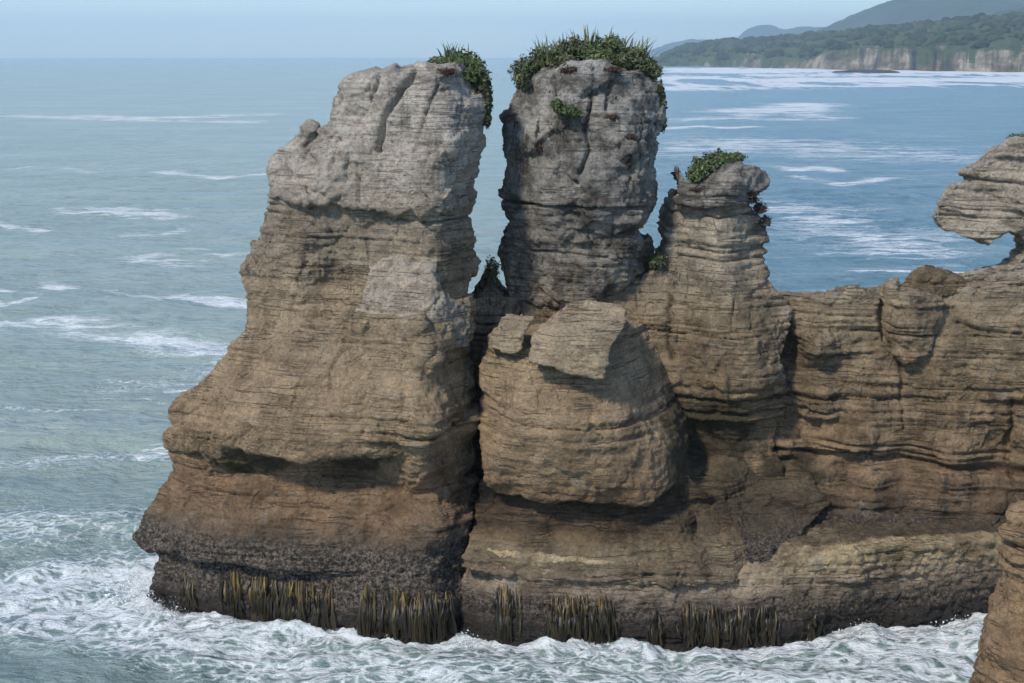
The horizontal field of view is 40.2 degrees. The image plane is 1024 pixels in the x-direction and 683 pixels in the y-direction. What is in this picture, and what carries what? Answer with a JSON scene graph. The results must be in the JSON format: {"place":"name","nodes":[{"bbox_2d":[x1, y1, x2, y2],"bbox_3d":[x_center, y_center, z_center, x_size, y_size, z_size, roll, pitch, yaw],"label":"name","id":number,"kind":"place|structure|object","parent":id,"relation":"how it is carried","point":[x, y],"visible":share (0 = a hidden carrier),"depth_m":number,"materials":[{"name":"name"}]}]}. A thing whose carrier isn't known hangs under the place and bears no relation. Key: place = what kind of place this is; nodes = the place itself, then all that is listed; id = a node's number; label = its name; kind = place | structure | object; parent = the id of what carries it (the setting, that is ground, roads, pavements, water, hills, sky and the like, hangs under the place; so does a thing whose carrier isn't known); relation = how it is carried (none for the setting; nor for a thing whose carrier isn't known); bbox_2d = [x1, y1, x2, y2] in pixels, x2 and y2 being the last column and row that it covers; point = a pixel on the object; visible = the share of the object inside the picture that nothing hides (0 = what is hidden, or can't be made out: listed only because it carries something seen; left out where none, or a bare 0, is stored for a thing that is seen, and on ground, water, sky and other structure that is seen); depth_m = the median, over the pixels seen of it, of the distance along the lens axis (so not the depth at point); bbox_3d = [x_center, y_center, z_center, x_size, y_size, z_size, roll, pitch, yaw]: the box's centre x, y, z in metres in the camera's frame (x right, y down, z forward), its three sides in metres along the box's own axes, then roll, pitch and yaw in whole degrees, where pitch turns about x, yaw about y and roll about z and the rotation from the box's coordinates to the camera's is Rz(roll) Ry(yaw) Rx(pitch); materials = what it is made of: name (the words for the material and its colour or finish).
{"place":"outdoors","nodes":[
{"label":"outdoors","id":0,"kind":"place"},
{"bbox_2d":[0,0,890,57],"label":"sky","id":1,"kind":"structure","parent":0,"point":[28,28],"materials":[{"name":"blue"}]},
{"bbox_2d":[0,58,1023,682],"bbox_3d":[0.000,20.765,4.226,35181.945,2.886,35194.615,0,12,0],"label":"sea water","id":2,"kind":"structure","parent":0,"point":[134,192],"depth_m":151.12,"materials":[{"name":"blue liquid"}]},
{"bbox_2d":[132,61,486,644],"bbox_3d":[-8.215,0.346,56.845,14.866,23.027,11.217,0,12,0],"label":"sea stack","id":3,"kind":"object","parent":2,"relation":"in","point":[323,415],"visible":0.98,"depth_m":54.10,"materials":[{"name":"beige stone"}]},
{"bbox_2d":[179,571,197,612],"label":"bull kelp","id":4,"kind":"object","parent":3,"relation":"attached to","point":[186,587],"visible":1,"depth_m":56.16},
{"bbox_2d":[218,566,243,618],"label":"bull kelp","id":5,"kind":"object","parent":3,"relation":"attached to","point":[232,597],"visible":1,"depth_m":55.27},
{"bbox_2d":[246,573,278,621],"bbox_3d":[-9.706,10.243,55.041,1.453,2.171,0.505,4,12,19],"label":"bull kelp","id":6,"kind":"object","parent":3,"relation":"attached to","point":[260,595],"visible":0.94,"depth_m":54.97},
{"bbox_2d":[273,577,307,621],"bbox_3d":[-8.591,10.331,54.746,1.431,2.117,0.679,3,12,16],"label":"bull kelp","id":7,"kind":"object","parent":3,"relation":"attached to","point":[291,606],"visible":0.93,"depth_m":54.59},
{"bbox_2d":[308,582,336,630],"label":"bull kelp","id":8,"kind":"object","parent":3,"relation":"attached to","point":[322,607],"visible":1,"depth_m":54.19},
{"bbox_2d":[357,584,381,636],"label":"bull kelp","id":9,"kind":"object","parent":3,"relation":"attached to","point":[366,618],"visible":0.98,"depth_m":53.85},
{"bbox_2d":[377,587,412,643],"bbox_3d":[-4.436,10.554,53.715,1.390,2.091,0.601,3,12,13],"label":"bull kelp","id":10,"kind":"object","parent":3,"relation":"attached to","point":[395,611],"visible":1,"depth_m":53.66},
{"bbox_2d":[408,588,438,643],"bbox_3d":[-3.426,10.571,53.735,1.216,2.049,0.586,-3,12,-13],"label":"bull kelp","id":11,"kind":"object","parent":3,"relation":"attached to","point":[422,612],"visible":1,"depth_m":53.65},
{"bbox_2d":[436,67,458,76],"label":"red succulent","id":12,"kind":"object","parent":3,"relation":"on","point":[447,73],"visible":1,"depth_m":52.53,"materials":[{"name":"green plant"}]},
{"bbox_2d":[437,591,458,640],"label":"bull kelp","id":13,"kind":"object","parent":3,"relation":"attached to","point":[442,631],"visible":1,"depth_m":54.12},
{"bbox_2d":[438,42,471,56],"bbox_3d":[-2.279,-11.290,54.779,1.953,0.972,1.191,-5,13,-25],"label":"flax","id":14,"kind":"object","parent":3,"relation":"on","point":[448,51],"visible":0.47,"depth_m":54.67,"materials":[{"name":"green plant"}]},
{"bbox_2d":[427,48,488,90],"bbox_3d":[-1.994,-10.535,54.406,2.519,1.684,2.562,4,12,20],"label":"coastal shrub","id":15,"kind":"object","parent":3,"relation":"on","point":[469,60],"visible":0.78,"depth_m":53.61,"materials":[{"name":"green plant"}]},
{"bbox_2d":[473,70,493,130],"bbox_3d":[-1.134,-9.425,54.454,0.854,2.396,2.020,0,12,0],"label":"hanging shrub","id":16,"kind":"object","parent":3,"relation":"hanging from","point":[485,86],"visible":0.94,"depth_m":53.97,"materials":[{"name":"green plant"}]},
{"bbox_2d":[90,555,972,649],"bbox_3d":[0.446,10.366,54.678,37.915,1.888,7.227,1,12,7],"label":"sea spray","id":17,"kind":"object","parent":2,"relation":"on","point":[131,589],"visible":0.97,"depth_m":56.95,"materials":[{"name":"white liquid"}]},
{"bbox_2d":[457,520,1005,651],"bbox_3d":[12.441,9.467,57.360,29.429,4.928,8.898,0,12,0],"label":"tidal shelf","id":18,"kind":"object","parent":2,"relation":"in","point":[833,575],"visible":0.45,"depth_m":53.97,"materials":[{"name":"stone"}]},
{"bbox_2d":[492,582,520,643],"bbox_3d":[-0.189,10.505,53.719,1.308,2.185,0.834,6,13,27],"label":"bull kelp","id":19,"kind":"object","parent":18,"relation":"attached to","point":[504,614],"visible":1,"depth_m":53.61},
{"bbox_2d":[545,595,564,642],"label":"bull kelp","id":20,"kind":"object","parent":18,"relation":"attached to","point":[555,615],"visible":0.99,"depth_m":53.31},
{"bbox_2d":[561,592,599,644],"bbox_3d":[2.616,10.635,53.427,1.555,2.047,0.631,0,12,0],"label":"bull kelp","id":21,"kind":"object","parent":18,"relation":"attached to","point":[580,624],"visible":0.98,"depth_m":53.28},
{"bbox_2d":[461,316,746,589],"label":"rock knoll","id":22,"kind":"structure","parent":18,"relation":"on","point":[582,466],"depth_m":53.59,"materials":[{"name":"beige stone"}]},
{"bbox_2d":[488,313,534,354],"bbox_3d":[-0.011,-0.436,54.174,1.800,1.411,2.973,0,12,0],"label":"slab boulder","id":23,"kind":"object","parent":22,"relation":"on","point":[508,334],"visible":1,"depth_m":53.31,"materials":[{"name":"stone"}]},
{"bbox_2d":[529,300,627,379],"bbox_3d":[2.539,-0.152,53.516,3.839,2.393,4.787,0,12,0],"label":"slab boulder","id":24,"kind":"object","parent":22,"relation":"on","point":[578,338],"visible":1,"depth_m":52.25,"materials":[{"name":"stone"}]},
{"bbox_2d":[497,58,666,308],"bbox_3d":[2.835,-6.615,58.091,6.892,10.144,6.787,0,12,0],"label":"sea stack","id":25,"kind":"object","parent":22,"relation":"on","point":[579,200],"visible":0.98,"depth_m":55.66,"materials":[{"name":"grey stone"}]},
{"bbox_2d":[507,46,552,89],"bbox_3d":[0.772,-11.101,56.821,1.777,1.746,3.143,9,15,38],"label":"coastal shrub","id":26,"kind":"object","parent":25,"relation":"on","point":[524,68],"visible":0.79,"depth_m":55.96,"materials":[{"name":"green plant"}]},
{"bbox_2d":[535,141,543,152],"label":"red succulent","id":27,"kind":"object","parent":25,"relation":"attached to","point":[539,148],"visible":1,"depth_m":55.27,"materials":[{"name":"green plant"}]},
{"bbox_2d":[525,35,567,68],"bbox_3d":[1.561,-11.800,56.690,1.620,1.557,2.079,6,13,29],"label":"flax","id":28,"kind":"object","parent":25,"relation":"on","point":[542,56],"visible":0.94,"depth_m":56.27,"materials":[{"name":"green plant"}]},
{"bbox_2d":[543,32,586,67],"bbox_3d":[2.249,-11.752,56.739,2.169,1.576,3.828,0,12,0],"label":"coastal shrub","id":29,"kind":"object","parent":25,"relation":"on","point":[563,54],"visible":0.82,"depth_m":56.34,"materials":[{"name":"green plant"}]},
{"bbox_2d":[543,34,577,49],"bbox_3d":[1.932,-12.010,57.073,1.823,1.187,1.711,-5,13,-23],"label":"flax","id":30,"kind":"object","parent":29,"relation":"on","point":[561,42],"visible":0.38,"depth_m":56.89,"materials":[{"name":"green plant"}]},
{"bbox_2d":[548,98,582,117],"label":"ledge plant","id":31,"kind":"object","parent":25,"relation":"attached to","point":[558,106],"visible":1,"depth_m":54.21,"materials":[{"name":"green plant"}]},
{"bbox_2d":[558,64,577,73],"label":"red succulent","id":32,"kind":"object","parent":25,"relation":"on","point":[566,69],"visible":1,"depth_m":54.85,"materials":[{"name":"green plant"}]},
{"bbox_2d":[574,35,631,64],"bbox_3d":[3.713,-11.668,56.772,2.381,1.568,3.394,0,12,0],"label":"coastal shrub","id":33,"kind":"object","parent":25,"relation":"on","point":[596,52],"visible":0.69,"depth_m":56.20,"materials":[{"name":"green plant"}]},
{"bbox_2d":[568,23,607,49],"bbox_3d":[2.846,-12.331,56.995,1.971,1.270,1.280,7,13,30],"label":"flax","id":34,"kind":"object","parent":33,"relation":"on","point":[586,37],"visible":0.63,"depth_m":56.81,"materials":[{"name":"green plant"}]},
{"bbox_2d":[599,27,633,50],"bbox_3d":[4.009,-12.320,57.309,1.710,1.200,1.692,-4,12,-17],"label":"flax","id":35,"kind":"object","parent":33,"relation":"on","point":[611,35],"visible":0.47,"depth_m":57.08,"materials":[{"name":"green plant"}]},
{"bbox_2d":[602,113,620,120],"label":"red succulent","id":36,"kind":"object","parent":25,"relation":"attached to","point":[609,117],"visible":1,"depth_m":54.59,"materials":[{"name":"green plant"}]},
{"bbox_2d":[602,66,625,72],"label":"red succulent","id":37,"kind":"object","parent":25,"relation":"on","point":[616,69],"visible":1,"depth_m":54.83,"materials":[{"name":"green plant"}]},
{"bbox_2d":[625,161,631,168],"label":"red succulent","id":38,"kind":"object","parent":25,"relation":"attached to","point":[629,165],"visible":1,"depth_m":54.99,"materials":[{"name":"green plant"}]},
{"bbox_2d":[610,45,653,72],"bbox_3d":[4.767,-11.355,56.556,1.925,1.346,2.917,0,12,0],"label":"coastal shrub","id":39,"kind":"object","parent":25,"relation":"on","point":[624,59],"visible":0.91,"depth_m":55.79,"materials":[{"name":"green plant"}]},
{"bbox_2d":[624,133,639,139],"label":"red succulent","id":40,"kind":"object","parent":25,"relation":"on","point":[631,136],"visible":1,"depth_m":54.67,"materials":[{"name":"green plant"}]},
{"bbox_2d":[619,36,659,66],"bbox_3d":[5.178,-11.601,56.390,1.576,1.466,2.237,-9,15,-37],"label":"flax","id":41,"kind":"object","parent":25,"relation":"on","point":[642,49],"visible":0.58,"depth_m":56.37,"materials":[{"name":"green plant"}]},
{"bbox_2d":[643,57,663,79],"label":"coastal shrub","id":42,"kind":"object","parent":25,"relation":"on","point":[656,71],"visible":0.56,"depth_m":56.05,"materials":[{"name":"green plant"}]},
{"bbox_2d":[655,79,667,132],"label":"hanging shrub","id":43,"kind":"object","parent":25,"relation":"hanging from","point":[660,88],"visible":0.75,"depth_m":56.37,"materials":[{"name":"green plant"}]},
{"bbox_2d":[594,595,619,643],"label":"bull kelp","id":44,"kind":"object","parent":18,"relation":"attached to","point":[604,618],"visible":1,"depth_m":53.21},
{"bbox_2d":[469,161,829,563],"bbox_3d":[5.504,0.859,57.408,14.977,16.274,10.359,0,12,0],"label":"sea stack","id":45,"kind":"object","parent":18,"relation":"on","point":[709,307],"visible":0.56,"depth_m":56.62,"materials":[{"name":"brown stone"}]},
{"bbox_2d":[483,255,501,286],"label":"cleft plant","id":46,"kind":"object","parent":45,"relation":"on","point":[492,273],"visible":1,"depth_m":57.40,"materials":[{"name":"green plant"}]},
{"bbox_2d":[646,249,668,269],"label":"cleft plant","id":47,"kind":"object","parent":45,"relation":"on","point":[658,261],"visible":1,"depth_m":57.15,"materials":[{"name":"green plant"}]},
{"bbox_2d":[690,186,705,192],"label":"red succulent","id":48,"kind":"object","parent":45,"relation":"on","point":[696,189],"visible":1,"depth_m":56.32,"materials":[{"name":"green plant"}]},
{"bbox_2d":[685,148,737,183],"bbox_3d":[8.127,-7.127,56.927,2.407,1.479,1.744,-5,12,-21],"label":"coastal shrub","id":49,"kind":"object","parent":45,"relation":"on","point":[701,170],"visible":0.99,"depth_m":56.57,"materials":[{"name":"green plant"}]},
{"bbox_2d":[729,151,747,161],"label":"coastal shrub","id":50,"kind":"object","parent":45,"relation":"on","point":[739,156],"visible":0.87,"depth_m":56.84,"materials":[{"name":"green plant"}]},
{"bbox_2d":[747,189,762,196],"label":"red succulent","id":51,"kind":"object","parent":45,"relation":"attached to","point":[752,194],"visible":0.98,"depth_m":56.15,"materials":[{"name":"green plant"}]},
{"bbox_2d":[747,196,771,227],"bbox_3d":[9.982,-5.296,56.990,1.029,1.400,1.890,11,16,44],"label":"hanging shrub","id":52,"kind":"object","parent":45,"relation":"hanging from","point":[758,207],"visible":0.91,"depth_m":56.88,"materials":[{"name":"brown plant"}]},
{"bbox_2d":[646,608,662,647],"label":"bull kelp","id":53,"kind":"object","parent":18,"relation":"attached to","point":[654,632],"visible":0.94,"depth_m":53.19},
{"bbox_2d":[677,603,707,648],"bbox_3d":[6.845,10.843,53.365,1.178,1.664,0.560,0,12,0],"label":"bull kelp","id":54,"kind":"object","parent":18,"relation":"attached to","point":[688,625],"visible":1,"depth_m":53.22},
{"bbox_2d":[697,603,727,647],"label":"bull kelp","id":55,"kind":"object","parent":18,"relation":"attached to","point":[714,635],"visible":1,"depth_m":53.21},
{"bbox_2d":[725,605,757,648],"bbox_3d":[8.749,10.875,53.310,1.309,1.624,0.491,-1,12,-6],"label":"bull kelp","id":56,"kind":"object","parent":18,"relation":"attached to","point":[743,625],"visible":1,"depth_m":53.22},
{"bbox_2d":[754,606,780,646],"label":"bull kelp","id":57,"kind":"object","parent":18,"relation":"attached to","point":[768,622],"visible":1,"depth_m":53.46},
{"bbox_2d":[805,614,825,640],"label":"bull kelp","id":58,"kind":"object","parent":18,"relation":"attached to","point":[814,635],"visible":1,"depth_m":53.97},
{"bbox_2d":[866,616,877,623],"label":"bull kelp","id":59,"kind":"object","parent":18,"relation":"attached to","point":[871,620],"visible":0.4,"depth_m":54.83},
{"bbox_2d":[773,276,1023,525],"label":"rock wall","id":60,"kind":"structure","parent":18,"relation":"on","point":[902,404],"depth_m":57.02,"materials":[{"name":"brown stone"}]},
{"bbox_2d":[901,264,966,296],"bbox_3d":[17.389,-2.509,57.606,2.584,1.221,2.526,0,12,0],"label":"boulder","id":61,"kind":"object","parent":60,"relation":"on","point":[938,281],"visible":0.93,"depth_m":56.67,"materials":[{"name":"stone"}]},
{"bbox_2d":[932,136,1023,282],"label":"rock arch","id":62,"kind":"object","parent":60,"relation":"on","point":[983,203],"visible":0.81,"depth_m":56.25,"materials":[{"name":"stone"}]},
{"bbox_2d":[1006,133,1023,138],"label":"coastal shrub","id":63,"kind":"object","parent":62,"relation":"on","point":[1013,135],"visible":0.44,"depth_m":56.56,"materials":[{"name":"green plant"}]},
{"bbox_2d":[657,21,1023,71],"bbox_3d":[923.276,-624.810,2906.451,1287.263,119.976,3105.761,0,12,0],"label":"headland","id":64,"kind":"structure","parent":2,"relation":"in","point":[1006,54],"depth_m":2095.18,"materials":[{"name":"beige stone"}]},
{"bbox_2d":[650,11,1023,62],"bbox_3d":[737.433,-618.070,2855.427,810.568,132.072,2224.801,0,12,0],"label":"wood","id":65,"kind":"object","parent":64,"relation":"on","point":[920,35],"visible":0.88,"depth_m":2650.24,"materials":[{"name":"green plant"}]},
{"bbox_2d":[832,69,899,72],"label":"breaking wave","id":66,"kind":"object","parent":2,"relation":"in","point":[867,71],"visible":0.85,"depth_m":1828.07,"materials":[{"name":"white liquid"}]},
{"bbox_2d":[969,500,1023,682],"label":"foreground rock","id":67,"kind":"object","parent":2,"relation":"in","point":[1000,655],"visible":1,"depth_m":40.11,"materials":[{"name":"brown stone"}]},
{"bbox_2d":[645,25,823,56],"bbox_3d":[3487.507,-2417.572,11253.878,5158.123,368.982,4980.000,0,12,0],"label":"hills","id":68,"kind":"structure","parent":0,"point":[762,30],"depth_m":10685.93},
{"bbox_2d":[817,0,1023,30],"bbox_3d":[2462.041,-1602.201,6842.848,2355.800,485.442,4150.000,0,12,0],"label":"mountain","id":69,"kind":"structure","parent":0,"point":[897,12],"depth_m":6114.38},
{"bbox_2d":[992,8,1023,15],"bbox_3d":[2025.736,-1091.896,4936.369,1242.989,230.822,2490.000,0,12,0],"label":"hills","id":70,"kind":"structure","parent":0,"point":[998,13],"depth_m":4643.23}
]}

